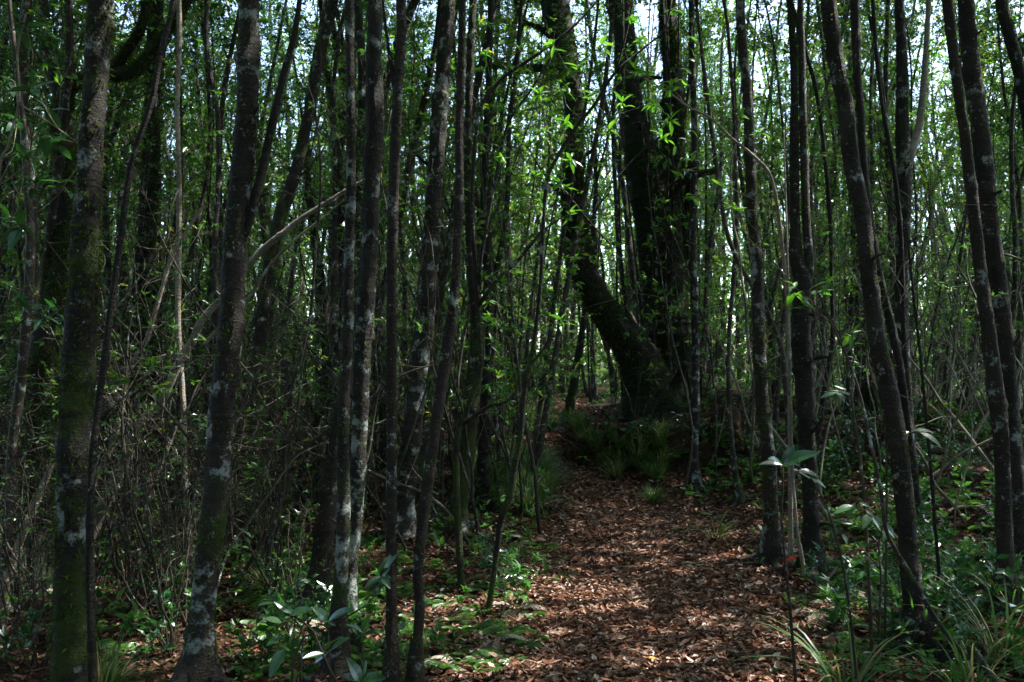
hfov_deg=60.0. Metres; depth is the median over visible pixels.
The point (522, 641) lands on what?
fern
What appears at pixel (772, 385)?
background tree
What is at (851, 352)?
bent stem
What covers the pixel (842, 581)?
fern
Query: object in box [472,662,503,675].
fern
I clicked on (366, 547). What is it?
seedling
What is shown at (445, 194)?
background tree
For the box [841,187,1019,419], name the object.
bent stem
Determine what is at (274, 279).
bent stem
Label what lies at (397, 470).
bent stem
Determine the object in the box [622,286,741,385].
shrub
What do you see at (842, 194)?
background tree
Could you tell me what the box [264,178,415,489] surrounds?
bent stem
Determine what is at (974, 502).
fern
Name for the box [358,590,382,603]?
fern
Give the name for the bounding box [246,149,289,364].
background tree
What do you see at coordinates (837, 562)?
fern
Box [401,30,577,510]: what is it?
leafy sapling
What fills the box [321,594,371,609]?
fern
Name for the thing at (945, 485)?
fern
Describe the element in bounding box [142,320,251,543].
shrub
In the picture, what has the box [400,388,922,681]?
path
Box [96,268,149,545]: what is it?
bent stem
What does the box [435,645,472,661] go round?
fern
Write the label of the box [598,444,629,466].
grass tuft
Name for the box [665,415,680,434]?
seedling
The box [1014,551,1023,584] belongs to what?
seedling
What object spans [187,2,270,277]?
background tree
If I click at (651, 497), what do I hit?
grass tuft
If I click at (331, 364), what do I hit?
bent stem
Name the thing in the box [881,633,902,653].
fern
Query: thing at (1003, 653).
fern
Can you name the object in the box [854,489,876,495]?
fern
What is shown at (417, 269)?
leafy sapling
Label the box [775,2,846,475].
sapling
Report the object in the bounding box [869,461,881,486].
seedling
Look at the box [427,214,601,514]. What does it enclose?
shrub
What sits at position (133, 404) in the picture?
bent stem
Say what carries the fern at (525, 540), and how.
on the ground at (678, 468)
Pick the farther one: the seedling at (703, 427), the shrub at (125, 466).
the seedling at (703, 427)
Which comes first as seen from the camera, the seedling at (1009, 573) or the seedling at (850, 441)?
the seedling at (1009, 573)
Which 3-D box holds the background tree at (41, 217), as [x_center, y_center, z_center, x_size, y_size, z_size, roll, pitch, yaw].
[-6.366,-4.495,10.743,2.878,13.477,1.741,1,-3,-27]
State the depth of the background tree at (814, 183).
20.15 m
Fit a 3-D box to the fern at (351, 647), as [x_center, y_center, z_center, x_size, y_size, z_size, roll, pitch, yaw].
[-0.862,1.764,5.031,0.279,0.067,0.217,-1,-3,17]
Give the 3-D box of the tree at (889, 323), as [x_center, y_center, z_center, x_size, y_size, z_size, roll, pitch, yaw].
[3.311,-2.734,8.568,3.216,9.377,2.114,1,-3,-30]
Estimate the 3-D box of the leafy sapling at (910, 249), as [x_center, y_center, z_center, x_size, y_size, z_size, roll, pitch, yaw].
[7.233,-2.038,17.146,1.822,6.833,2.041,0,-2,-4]
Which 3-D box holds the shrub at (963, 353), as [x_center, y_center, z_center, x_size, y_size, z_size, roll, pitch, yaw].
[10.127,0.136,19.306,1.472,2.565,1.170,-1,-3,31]
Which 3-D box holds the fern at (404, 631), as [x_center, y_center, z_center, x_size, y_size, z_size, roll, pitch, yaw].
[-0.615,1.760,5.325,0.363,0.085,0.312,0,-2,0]
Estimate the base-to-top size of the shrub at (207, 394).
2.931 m
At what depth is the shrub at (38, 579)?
5.60 m
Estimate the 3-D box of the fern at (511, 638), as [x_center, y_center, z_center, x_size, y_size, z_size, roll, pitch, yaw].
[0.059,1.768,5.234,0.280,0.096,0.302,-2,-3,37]
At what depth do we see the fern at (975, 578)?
6.56 m
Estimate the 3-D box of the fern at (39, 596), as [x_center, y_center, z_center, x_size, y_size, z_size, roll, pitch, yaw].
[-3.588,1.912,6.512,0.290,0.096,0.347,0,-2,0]
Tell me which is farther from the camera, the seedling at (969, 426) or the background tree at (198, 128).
the background tree at (198, 128)
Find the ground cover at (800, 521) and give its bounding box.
[0,373,1023,681]
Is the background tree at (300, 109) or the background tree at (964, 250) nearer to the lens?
the background tree at (300, 109)
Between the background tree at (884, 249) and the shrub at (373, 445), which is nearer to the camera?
the shrub at (373, 445)
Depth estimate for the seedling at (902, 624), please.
5.00 m
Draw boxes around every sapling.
[0,0,25,459]
[0,4,117,416]
[0,5,76,410]
[0,5,116,493]
[0,9,52,503]
[0,10,77,235]
[0,43,142,379]
[0,73,113,524]
[0,122,22,315]
[0,128,39,350]
[0,203,65,349]
[85,0,176,681]
[108,85,201,416]
[116,87,205,460]
[124,38,232,392]
[126,92,234,372]
[135,82,213,351]
[159,0,280,488]
[184,100,283,457]
[190,50,308,400]
[197,73,345,436]
[202,98,332,452]
[209,115,291,417]
[226,73,336,380]
[265,111,372,420]
[269,172,314,415]
[283,212,311,338]
[301,81,429,514]
[315,150,355,399]
[357,0,517,546]
[365,60,476,491]
[381,11,528,511]
[388,152,453,421]
[390,90,464,350]
[399,62,511,399]
[399,166,444,354]
[400,130,465,321]
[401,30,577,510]
[402,125,522,406]
[405,65,538,517]
[410,75,526,442]
[434,73,556,425]
[446,2,601,534]
[452,0,597,591]
[465,0,605,443]
[465,66,589,477]
[485,0,697,614]
[493,90,583,451]
[586,4,715,498]
[598,5,751,474]
[644,78,793,563]
[658,0,801,505]
[699,155,764,383]
[709,36,844,476]
[711,122,788,367]
[720,0,788,506]
[725,153,781,333]
[727,161,784,365]
[735,130,805,574]
[742,100,837,331]
[758,103,846,381]
[764,1,886,406]
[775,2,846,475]
[783,272,873,658]
[788,96,889,415]
[815,125,868,397]
[818,292,998,681]
[825,0,955,501]
[845,145,998,620]
[863,87,943,334]
[865,68,980,399]
[879,122,964,401]
[883,87,957,313]
[889,10,1011,396]
[893,32,1022,427]
[909,153,952,395]
[935,0,1023,422]
[962,59,1023,268]
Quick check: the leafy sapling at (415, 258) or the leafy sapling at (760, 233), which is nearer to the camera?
the leafy sapling at (415, 258)
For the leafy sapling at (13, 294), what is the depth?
13.76 m
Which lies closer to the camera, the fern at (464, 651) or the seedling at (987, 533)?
the fern at (464, 651)
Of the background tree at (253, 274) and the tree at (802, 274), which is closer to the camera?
the tree at (802, 274)
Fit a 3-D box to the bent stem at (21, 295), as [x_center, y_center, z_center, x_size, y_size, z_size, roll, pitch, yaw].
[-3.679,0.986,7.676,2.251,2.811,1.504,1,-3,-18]
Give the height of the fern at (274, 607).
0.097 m
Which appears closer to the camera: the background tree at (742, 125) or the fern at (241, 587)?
the fern at (241, 587)
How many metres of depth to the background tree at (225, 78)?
10.65 m
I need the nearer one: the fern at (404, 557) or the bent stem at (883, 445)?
the fern at (404, 557)
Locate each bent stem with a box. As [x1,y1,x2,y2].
[0,167,268,457]
[0,204,41,512]
[0,228,55,465]
[0,229,258,581]
[0,276,281,489]
[0,285,18,521]
[0,290,192,571]
[0,290,382,604]
[0,294,52,596]
[0,365,107,568]
[13,153,311,595]
[13,287,165,490]
[37,132,407,552]
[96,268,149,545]
[96,300,489,584]
[100,173,286,500]
[100,183,175,338]
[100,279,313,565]
[101,207,268,529]
[103,143,426,574]
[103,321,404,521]
[109,122,210,411]
[109,205,211,503]
[126,192,249,506]
[135,301,475,593]
[157,236,300,495]
[162,277,385,595]
[162,335,271,478]
[166,220,344,596]
[169,337,297,487]
[187,268,385,534]
[195,334,478,553]
[203,128,437,454]
[239,121,314,408]
[239,286,369,473]
[244,193,466,593]
[245,287,440,467]
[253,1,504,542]
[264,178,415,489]
[280,98,506,435]
[299,214,398,397]
[303,25,477,571]
[303,39,481,545]
[304,24,445,535]
[308,221,377,367]
[308,332,525,543]
[313,115,494,503]
[322,202,417,494]
[326,270,385,488]
[329,151,452,493]
[364,267,549,519]
[366,154,426,495]
[368,300,446,417]
[372,305,465,465]
[450,151,551,440]
[501,293,750,404]
[647,11,835,544]
[692,64,858,483]
[701,275,779,453]
[704,199,875,386]
[708,180,826,465]
[709,180,777,414]
[728,140,884,474]
[738,141,1023,450]
[738,187,933,408]
[758,196,927,478]
[777,250,924,430]
[783,186,852,507]
[798,172,971,444]
[813,197,859,420]
[815,114,958,408]
[815,246,881,470]
[819,156,966,523]
[834,186,994,476]
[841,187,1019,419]
[849,204,974,410]
[855,171,942,397]
[858,194,1020,406]
[863,235,981,530]
[873,189,988,426]
[876,159,984,372]
[880,140,994,449]
[884,113,994,455]
[911,85,1018,375]
[911,176,1023,409]
[913,242,1023,406]
[915,286,1023,498]
[920,173,978,404]
[921,368,1023,481]
[933,285,1023,419]
[966,224,1023,415]
[966,312,1023,455]
[969,154,1023,408]
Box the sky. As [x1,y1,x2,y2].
[18,0,1023,354]
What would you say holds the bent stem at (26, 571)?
on the ground at (678, 468)
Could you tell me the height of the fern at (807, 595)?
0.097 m
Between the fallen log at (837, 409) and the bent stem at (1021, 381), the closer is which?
the bent stem at (1021, 381)
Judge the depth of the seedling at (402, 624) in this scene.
4.84 m
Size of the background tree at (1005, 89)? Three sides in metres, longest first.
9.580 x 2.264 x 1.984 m
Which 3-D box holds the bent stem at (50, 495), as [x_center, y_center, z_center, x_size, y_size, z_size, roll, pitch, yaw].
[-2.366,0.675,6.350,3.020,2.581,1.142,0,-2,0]
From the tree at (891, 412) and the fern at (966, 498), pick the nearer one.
the tree at (891, 412)
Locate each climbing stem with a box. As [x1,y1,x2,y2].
[609,0,624,408]
[611,35,631,312]
[618,0,647,329]
[630,1,658,343]
[643,0,661,349]
[656,0,676,372]
[656,0,676,374]
[659,0,690,403]
[671,0,702,400]
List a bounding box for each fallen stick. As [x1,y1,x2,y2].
[225,640,314,668]
[443,557,500,572]
[676,650,776,672]
[714,561,766,567]
[819,553,854,589]
[938,584,990,618]
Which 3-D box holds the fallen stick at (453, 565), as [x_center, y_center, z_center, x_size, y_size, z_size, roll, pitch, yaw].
[-0.373,1.838,7.318,0.500,0.052,0.310,1,-3,-22]
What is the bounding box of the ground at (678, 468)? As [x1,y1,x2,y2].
[0,360,1023,681]
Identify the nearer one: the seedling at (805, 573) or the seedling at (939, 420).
the seedling at (805, 573)
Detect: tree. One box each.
[0,0,55,354]
[0,0,62,233]
[0,0,65,242]
[0,0,115,551]
[0,0,136,599]
[0,0,195,526]
[0,0,198,584]
[0,0,206,502]
[0,1,77,461]
[0,3,47,214]
[0,3,114,433]
[0,5,47,171]
[0,6,44,344]
[0,47,53,381]
[0,301,100,613]
[1,0,167,543]
[1,6,49,421]
[1,7,130,243]
[1,56,72,399]
[2,9,56,311]
[3,3,81,390]
[8,15,110,265]
[16,0,167,312]
[32,13,83,242]
[36,0,213,344]
[36,204,224,594]
[37,90,362,585]
[45,0,118,681]
[47,0,136,188]
[57,2,174,453]
[58,2,234,451]
[61,2,172,340]
[77,45,171,304]
[96,0,235,530]
[99,82,143,322]
[100,0,222,320]
[100,91,136,323]
[101,0,226,582]
[105,0,200,529]
[107,17,143,277]
[114,23,198,345]
[119,2,211,379]
[127,0,223,414]
[128,0,236,468]
[128,1,174,384]
[129,49,189,253]
[156,2,236,367]
[158,0,301,681]
[160,137,188,333]
[161,112,215,383]
[161,151,223,395]
[163,0,290,403]
[163,3,226,413]
[164,0,292,442]
[164,0,305,352]
[164,6,260,414]
[165,0,249,458]
[167,6,230,392]
[168,22,231,267]
[170,58,231,327]
[171,89,228,362]
[174,49,269,406]
[181,0,259,537]
[182,161,212,397]
[184,36,297,401]
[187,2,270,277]
[208,0,401,598]
[226,74,282,336]
[229,0,420,450]
[230,0,357,558]
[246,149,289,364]
[246,155,280,331]
[247,36,306,421]
[247,101,282,244]
[250,32,306,405]
[251,0,340,430]
[254,0,329,323]
[265,47,332,403]
[266,0,385,482]
[266,20,326,337]
[271,0,395,404]
[275,0,334,398]
[278,49,408,452]
[281,0,415,500]
[290,314,355,621]
[291,2,408,399]
[296,0,379,680]
[296,0,486,503]
[297,0,411,417]
[300,35,357,353]
[300,116,356,359]
[302,5,355,266]
[304,1,430,352]
[307,0,406,653]
[310,0,391,311]
[313,4,409,304]
[317,0,402,465]
[326,100,418,380]
[338,0,408,189]
[340,0,461,417]
[341,1,418,284]
[362,0,465,551]
[366,0,430,314]
[370,61,427,387]
[377,0,407,681]
[381,0,409,399]
[381,0,525,498]
[381,57,430,397]
[383,0,537,465]
[383,100,427,349]
[387,14,467,352]
[387,21,429,281]
[390,2,496,336]
[392,0,547,394]
[403,8,435,394]
[404,0,469,681]
[404,7,457,305]
[406,0,499,541]
[409,0,509,434]
[410,69,476,374]
[420,0,509,432]
[423,121,475,342]
[433,1,497,281]
[441,0,523,514]
[458,0,530,414]
[465,0,579,449]
[474,0,688,423]
[476,0,542,418]
[476,0,586,434]
[478,0,536,259]
[494,0,661,474]
[495,163,551,397]
[511,22,578,393]
[534,113,612,396]
[537,4,618,400]
[538,59,619,394]
[554,21,660,426]
[570,0,618,402]
[571,0,657,326]
[578,2,660,267]
[596,99,637,310]
[597,6,659,258]
[598,0,660,297]
[605,0,714,414]
[609,43,711,388]
[619,0,739,327]
[632,57,690,222]
[643,60,710,307]
[645,0,717,494]
[649,0,732,114]
[650,1,704,312]
[657,0,746,383]
[676,2,757,337]
[677,0,737,388]
[684,6,727,303]
[684,132,709,319]
[687,0,817,421]
[689,0,737,381]
[695,0,748,372]
[696,35,765,350]
[696,127,731,377]
[698,90,755,368]
[709,0,785,314]
[710,58,788,303]
[721,46,790,382]
[723,0,790,323]
[725,0,852,453]
[727,0,799,572]
[733,130,803,385]
[734,0,790,382]
[740,0,850,440]
[748,0,892,378]
[757,0,863,379]
[764,42,816,310]
[766,0,861,584]
[772,0,929,416]
[774,73,847,339]
[778,0,871,352]
[778,0,892,395]
[783,3,895,378]
[799,0,925,303]
[808,0,889,414]
[810,0,884,262]
[810,1,882,399]
[813,0,933,366]
[813,1,916,300]
[815,27,883,237]
[816,72,874,349]
[816,136,842,361]
[818,0,959,666]
[821,144,850,282]
[833,0,940,365]
[840,0,926,388]
[842,49,927,343]
[843,0,948,532]
[845,0,919,319]
[861,7,932,279]
[863,0,932,376]
[863,0,970,473]
[865,0,960,357]
[865,55,934,342]
[866,1,934,295]
[875,31,938,392]
[880,143,936,333]
[889,82,957,369]
[908,83,963,346]
[909,0,1011,400]
[913,0,1008,232]
[915,0,1011,286]
[917,0,1023,547]
[919,0,971,386]
[923,0,1023,354]
[923,0,1023,580]
[925,65,1019,330]
[929,0,1022,400]
[930,80,1023,305]
[934,97,1006,389]
[938,0,1018,397]
[939,0,1016,396]
[939,3,1012,388]
[941,0,1023,625]
[949,0,1023,355]
[954,0,1023,91]
[960,147,1008,383]
[972,0,1023,331]
[978,1,1023,168]
[981,41,1023,368]
[987,22,1023,336]
[990,80,1023,247]
[995,91,1023,328]
[1002,167,1023,292]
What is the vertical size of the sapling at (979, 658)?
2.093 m
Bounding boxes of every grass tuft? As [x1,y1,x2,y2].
[29,623,172,681]
[217,565,332,616]
[227,545,305,598]
[237,539,374,587]
[449,464,497,480]
[473,471,507,503]
[475,453,512,486]
[483,469,582,516]
[491,430,531,454]
[493,437,568,467]
[493,456,564,495]
[497,449,580,484]
[503,449,559,471]
[504,457,573,491]
[508,405,535,419]
[523,447,567,469]
[525,435,566,459]
[527,416,540,434]
[530,399,563,413]
[530,462,574,498]
[532,416,562,431]
[540,412,563,427]
[542,453,567,479]
[551,402,603,426]
[558,407,591,435]
[563,420,601,443]
[564,409,596,432]
[575,423,612,451]
[585,423,605,439]
[591,448,614,467]
[591,450,641,479]
[593,424,641,447]
[597,439,628,464]
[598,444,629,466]
[614,451,655,469]
[616,430,649,461]
[622,453,684,480]
[625,423,655,450]
[626,478,684,503]
[628,443,666,463]
[631,411,674,443]
[638,437,685,469]
[640,429,682,453]
[648,453,673,471]
[668,513,745,547]
[723,607,958,681]
[808,558,1020,663]
[827,623,1023,681]
[846,574,1023,679]
[920,529,1023,581]
[927,547,1023,619]
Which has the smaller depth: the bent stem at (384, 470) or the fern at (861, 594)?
the fern at (861, 594)
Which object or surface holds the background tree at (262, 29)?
on the ground at (678, 468)
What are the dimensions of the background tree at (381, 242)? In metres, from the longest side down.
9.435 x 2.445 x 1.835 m
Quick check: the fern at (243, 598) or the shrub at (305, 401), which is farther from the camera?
the shrub at (305, 401)
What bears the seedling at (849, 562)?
on the ground at (678, 468)
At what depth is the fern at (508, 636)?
5.10 m
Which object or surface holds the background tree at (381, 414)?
on the ground at (678, 468)
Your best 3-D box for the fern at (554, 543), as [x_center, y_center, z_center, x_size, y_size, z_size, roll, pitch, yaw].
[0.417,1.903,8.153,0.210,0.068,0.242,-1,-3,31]
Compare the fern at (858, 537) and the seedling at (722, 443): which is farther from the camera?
the seedling at (722, 443)
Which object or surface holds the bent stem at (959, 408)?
on the ground at (678, 468)
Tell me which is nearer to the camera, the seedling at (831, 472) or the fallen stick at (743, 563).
the fallen stick at (743, 563)
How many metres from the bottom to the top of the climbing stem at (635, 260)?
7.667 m
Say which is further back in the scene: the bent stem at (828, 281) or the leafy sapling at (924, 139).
the leafy sapling at (924, 139)
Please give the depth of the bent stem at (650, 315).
13.39 m
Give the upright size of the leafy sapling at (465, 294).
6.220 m
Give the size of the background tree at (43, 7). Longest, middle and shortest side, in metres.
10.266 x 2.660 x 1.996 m
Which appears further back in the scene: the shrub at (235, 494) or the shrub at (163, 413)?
the shrub at (163, 413)
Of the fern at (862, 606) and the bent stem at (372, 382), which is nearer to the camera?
the fern at (862, 606)
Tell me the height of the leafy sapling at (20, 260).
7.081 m
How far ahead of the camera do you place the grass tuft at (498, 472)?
11.83 m
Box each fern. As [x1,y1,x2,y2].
[21,593,44,600]
[95,586,112,597]
[96,602,130,613]
[96,619,120,634]
[96,638,115,647]
[100,642,151,658]
[140,618,181,629]
[217,595,236,607]
[228,582,260,595]
[228,594,265,606]
[231,660,269,680]
[237,650,275,664]
[239,616,279,625]
[252,659,303,678]
[253,624,296,645]
[254,632,315,640]
[266,605,296,624]
[275,637,308,650]
[281,650,311,667]
[282,532,312,543]
[282,662,318,681]
[304,654,367,673]
[305,620,324,634]
[306,642,318,660]
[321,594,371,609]
[350,645,383,656]
[351,650,383,666]
[352,649,381,662]
[354,640,384,653]
[358,590,375,601]
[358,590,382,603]
[358,614,385,621]
[361,535,385,546]
[368,656,425,668]
[380,622,435,641]
[397,548,408,554]
[397,583,424,593]
[397,586,426,597]
[398,554,412,563]
[398,614,424,623]
[399,640,431,661]
[400,642,431,656]
[423,585,448,590]
[424,596,450,610]
[424,659,448,668]
[424,659,459,671]
[424,660,461,668]
[426,534,445,542]
[429,654,483,676]
[430,558,455,566]
[435,594,473,604]
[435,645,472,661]
[437,610,476,624]
[440,637,463,648]
[441,620,495,640]
[452,649,487,667]
[454,578,482,589]
[461,604,495,615]
[461,624,510,639]
[465,574,489,581]
[465,651,503,667]
[472,626,502,644]
[472,631,526,652]
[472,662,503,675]
[475,581,498,589]
[477,646,527,665]
[480,664,514,673]
[483,624,527,637]
[484,656,514,664]
[486,618,516,626]
[490,643,524,653]
[493,601,553,620]
[498,609,546,623]
[500,630,524,643]
[501,641,541,655]
[502,590,529,600]
[504,522,529,528]
[504,628,537,634]
[507,626,549,642]
[508,638,540,643]
[509,533,530,539]
[509,534,543,546]
[510,639,556,660]
[516,596,552,604]
[525,541,550,548]
[540,574,570,581]
[546,542,564,550]
[548,568,577,575]
[654,472,673,478]
[685,491,704,496]
[696,512,729,518]
[708,486,724,490]
[715,482,742,488]
[727,492,756,499]
[781,555,798,566]
[791,593,824,596]
[792,595,823,606]
[793,607,852,630]
[816,625,847,641]
[818,644,869,661]
[824,545,850,551]
[828,565,852,570]
[829,560,870,580]
[831,575,859,587]
[833,519,860,525]
[833,542,874,547]
[834,588,867,600]
[838,631,868,650]
[839,615,880,627]
[841,509,861,518]
[842,490,860,496]
[845,523,874,533]
[845,591,891,600]
[845,605,874,607]
[850,595,889,607]
[852,534,882,541]
[852,557,864,566]
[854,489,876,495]
[854,619,898,640]
[856,638,894,644]
[856,654,904,671]
[859,560,899,575]
[867,630,888,639]
[868,525,882,534]
[868,614,898,627]
[869,663,917,677]
[875,649,903,658]
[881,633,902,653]
[894,658,949,673]
[925,483,950,489]
[926,511,948,518]
[926,582,949,595]
[929,659,967,679]
[934,538,954,545]
[945,499,979,509]
[945,504,993,513]
[946,490,982,501]
[947,577,989,586]
[949,543,976,551]
[966,500,994,507]
[967,525,993,532]
[976,567,1018,575]
[979,480,993,483]
[986,657,1023,670]
[993,667,1012,679]
[997,652,1023,660]
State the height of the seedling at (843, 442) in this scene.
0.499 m
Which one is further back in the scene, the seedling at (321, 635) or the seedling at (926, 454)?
the seedling at (926, 454)
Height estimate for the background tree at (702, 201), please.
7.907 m
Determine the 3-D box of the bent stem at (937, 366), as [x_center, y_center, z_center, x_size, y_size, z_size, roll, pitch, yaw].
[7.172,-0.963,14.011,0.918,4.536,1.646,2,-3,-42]
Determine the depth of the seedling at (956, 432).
11.06 m
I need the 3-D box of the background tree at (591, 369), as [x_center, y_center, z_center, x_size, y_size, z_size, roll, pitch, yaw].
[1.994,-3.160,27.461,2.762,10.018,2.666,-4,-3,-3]
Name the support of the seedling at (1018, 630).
on the ground at (678, 468)
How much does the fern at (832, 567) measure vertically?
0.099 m
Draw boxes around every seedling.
[0,594,17,625]
[0,607,43,672]
[16,527,44,600]
[94,559,105,614]
[106,587,150,665]
[124,568,157,610]
[143,587,180,656]
[161,553,188,614]
[179,588,191,627]
[221,618,256,666]
[223,550,261,581]
[227,542,249,571]
[245,585,269,606]
[247,586,282,661]
[253,638,288,670]
[255,613,304,673]
[257,582,293,653]
[258,592,349,681]
[262,556,287,595]
[271,573,305,659]
[272,539,289,570]
[281,583,296,602]
[286,548,309,581]
[286,567,306,596]
[287,510,304,549]
[291,554,397,681]
[292,591,321,633]
[298,574,332,650]
[305,612,327,646]
[316,588,365,625]
[325,576,367,611]
[329,564,364,607]
[347,600,360,654]
[347,616,384,650]
[358,528,371,565]
[359,598,381,637]
[363,642,381,673]
[370,596,385,616]
[371,569,401,611]
[379,610,409,658]
[404,600,447,655]
[452,585,470,606]
[477,531,504,579]
[484,537,526,589]
[487,546,522,608]
[502,541,518,556]
[513,559,533,602]
[529,552,550,574]
[620,421,637,443]
[637,431,646,452]
[640,417,649,433]
[652,420,661,432]
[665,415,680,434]
[672,410,681,434]
[699,418,704,430]
[699,423,707,439]
[699,425,707,450]
[712,414,727,432]
[717,424,724,451]
[720,432,729,446]
[724,447,740,468]
[738,459,754,480]
[740,434,754,453]
[743,463,760,482]
[753,444,760,465]
[759,444,858,681]
[782,421,797,443]
[797,560,822,582]
[804,541,830,593]
[816,451,831,483]
[817,453,840,483]
[817,458,832,497]
[817,583,848,628]
[818,590,850,635]
[819,555,863,617]
[820,385,941,643]
[823,520,837,552]
[824,435,838,469]
[825,567,853,631]
[827,425,852,456]
[827,439,841,467]
[827,467,846,481]
[828,567,882,621]
[830,469,844,490]
[832,502,894,662]
[837,402,853,431]
[837,455,852,474]
[838,408,856,429]
[839,415,853,452]
[842,439,851,454]
[844,456,857,470]
[856,427,871,464]
[856,561,873,580]
[858,498,867,515]
[864,510,881,531]
[864,545,889,594]
[867,411,876,433]
[868,411,885,451]
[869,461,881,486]
[871,542,898,583]
[872,495,895,521]
[872,565,896,610]
[873,514,893,554]
[873,571,934,631]
[875,477,892,498]
[876,568,901,610]
[877,442,890,479]
[878,586,929,630]
[883,579,926,598]
[891,567,945,612]
[893,619,922,654]
[894,534,929,596]
[914,420,923,441]
[915,409,930,434]
[915,627,962,678]
[916,493,940,557]
[916,518,924,542]
[917,444,926,473]
[919,471,927,491]
[920,484,938,519]
[921,422,939,442]
[921,443,940,476]
[921,577,942,618]
[922,557,945,590]
[923,477,934,500]
[923,516,951,553]
[925,577,970,627]
[931,433,951,451]
[931,597,962,649]
[934,423,955,442]
[935,410,944,434]
[938,588,976,636]
[940,545,973,607]
[942,549,984,604]
[943,434,966,468]
[945,444,958,471]
[946,614,978,679]
[948,582,986,637]
[949,627,988,651]
[950,462,962,486]
[951,466,974,516]
[952,430,971,458]
[955,451,967,485]
[955,533,976,583]
[959,463,967,480]
[961,410,972,426]
[961,411,974,433]
[963,459,973,480]
[964,415,975,440]
[965,442,984,475]
[974,540,1013,565]
[977,514,995,543]
[979,424,991,452]
[979,550,1023,631]
[980,425,992,445]
[980,541,996,583]
[982,497,993,521]
[985,477,994,516]
[998,616,1022,662]
[1007,625,1023,675]
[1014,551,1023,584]
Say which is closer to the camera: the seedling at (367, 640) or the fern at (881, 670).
the fern at (881, 670)
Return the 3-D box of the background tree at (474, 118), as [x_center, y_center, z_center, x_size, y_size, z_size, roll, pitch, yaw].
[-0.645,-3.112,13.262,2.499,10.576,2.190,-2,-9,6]
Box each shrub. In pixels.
[0,116,295,609]
[0,253,58,522]
[0,274,19,439]
[0,275,22,485]
[0,291,22,430]
[0,299,121,432]
[0,299,175,487]
[0,328,98,521]
[0,344,106,619]
[0,348,60,506]
[0,373,133,637]
[0,375,117,616]
[0,376,57,482]
[0,429,154,665]
[0,430,115,595]
[0,449,171,672]
[1,267,181,589]
[3,449,190,624]
[6,321,164,542]
[17,378,144,588]
[25,408,257,657]
[35,305,233,610]
[40,245,246,495]
[46,297,266,582]
[47,247,339,609]
[48,408,256,626]
[56,354,190,497]
[94,393,195,590]
[94,446,254,650]
[96,412,284,617]
[96,470,191,606]
[97,354,309,567]
[101,323,259,583]
[104,406,203,555]
[106,386,152,523]
[110,334,128,484]
[111,406,240,628]
[118,277,326,510]
[129,282,316,474]
[131,328,210,492]
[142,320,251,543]
[156,339,197,482]
[159,329,246,492]
[161,260,300,450]
[165,326,209,417]
[166,322,207,451]
[167,295,289,389]
[188,397,351,568]
[189,283,379,557]
[195,252,315,442]
[199,328,320,561]
[203,216,351,479]
[205,338,312,476]
[205,338,330,604]
[207,316,321,472]
[209,289,320,459]
[228,387,330,535]
[232,408,313,555]
[233,402,322,587]
[240,312,406,508]
[245,302,463,511]
[265,485,350,639]
[268,260,407,427]
[269,290,437,520]
[270,300,406,472]
[273,309,385,417]
[369,325,411,493]
[384,299,491,460]
[384,312,411,433]
[397,341,408,427]
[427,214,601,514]
[446,291,538,472]
[452,328,549,448]
[469,295,575,438]
[491,296,547,421]
[493,329,524,435]
[559,207,706,395]
[575,262,726,423]
[590,277,640,409]
[599,253,704,357]
[600,249,641,350]
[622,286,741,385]
[636,236,750,396]
[648,234,784,431]
[769,312,819,403]
[785,256,876,419]
[847,246,1017,407]
[852,271,955,395]
[856,296,972,420]
[890,280,986,403]
[920,257,1023,396]
[942,296,1021,423]
[943,294,981,382]
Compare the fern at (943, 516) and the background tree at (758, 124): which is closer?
the fern at (943, 516)
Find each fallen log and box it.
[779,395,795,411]
[818,402,920,414]
[915,397,1023,428]
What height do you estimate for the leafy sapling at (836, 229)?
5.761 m
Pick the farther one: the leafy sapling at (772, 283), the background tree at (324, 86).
the background tree at (324, 86)
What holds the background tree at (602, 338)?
on the ground at (678, 468)
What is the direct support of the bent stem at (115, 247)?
on the ground at (678, 468)
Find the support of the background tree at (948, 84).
on the ground at (678, 468)
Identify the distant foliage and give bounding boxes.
[1,0,1023,396]
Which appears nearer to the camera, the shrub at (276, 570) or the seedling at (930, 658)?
the seedling at (930, 658)
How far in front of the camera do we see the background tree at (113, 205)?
28.87 m
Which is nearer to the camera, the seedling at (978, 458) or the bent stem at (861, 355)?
the seedling at (978, 458)
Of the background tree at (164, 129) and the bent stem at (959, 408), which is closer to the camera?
the bent stem at (959, 408)
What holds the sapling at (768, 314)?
on the ground at (678, 468)
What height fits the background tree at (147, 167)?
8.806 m
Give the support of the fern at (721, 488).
on the ground at (678, 468)
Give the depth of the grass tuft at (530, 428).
17.25 m
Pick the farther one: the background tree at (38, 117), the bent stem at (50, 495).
the background tree at (38, 117)
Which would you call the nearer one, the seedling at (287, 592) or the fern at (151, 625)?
the seedling at (287, 592)
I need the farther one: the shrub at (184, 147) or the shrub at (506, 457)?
the shrub at (506, 457)
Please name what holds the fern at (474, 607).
on the ground at (678, 468)
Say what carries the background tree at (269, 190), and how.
on the ground at (678, 468)
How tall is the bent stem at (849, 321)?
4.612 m
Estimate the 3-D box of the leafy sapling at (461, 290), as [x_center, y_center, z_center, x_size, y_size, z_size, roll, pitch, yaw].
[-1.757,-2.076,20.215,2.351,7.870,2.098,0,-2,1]
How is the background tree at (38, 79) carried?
on the ground at (678, 468)
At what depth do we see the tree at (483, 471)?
10.51 m
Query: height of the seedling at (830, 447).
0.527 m
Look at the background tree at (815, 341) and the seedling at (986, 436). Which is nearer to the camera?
the seedling at (986, 436)
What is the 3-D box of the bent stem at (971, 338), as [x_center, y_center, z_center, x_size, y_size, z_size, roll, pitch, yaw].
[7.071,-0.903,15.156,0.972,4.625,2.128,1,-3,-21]

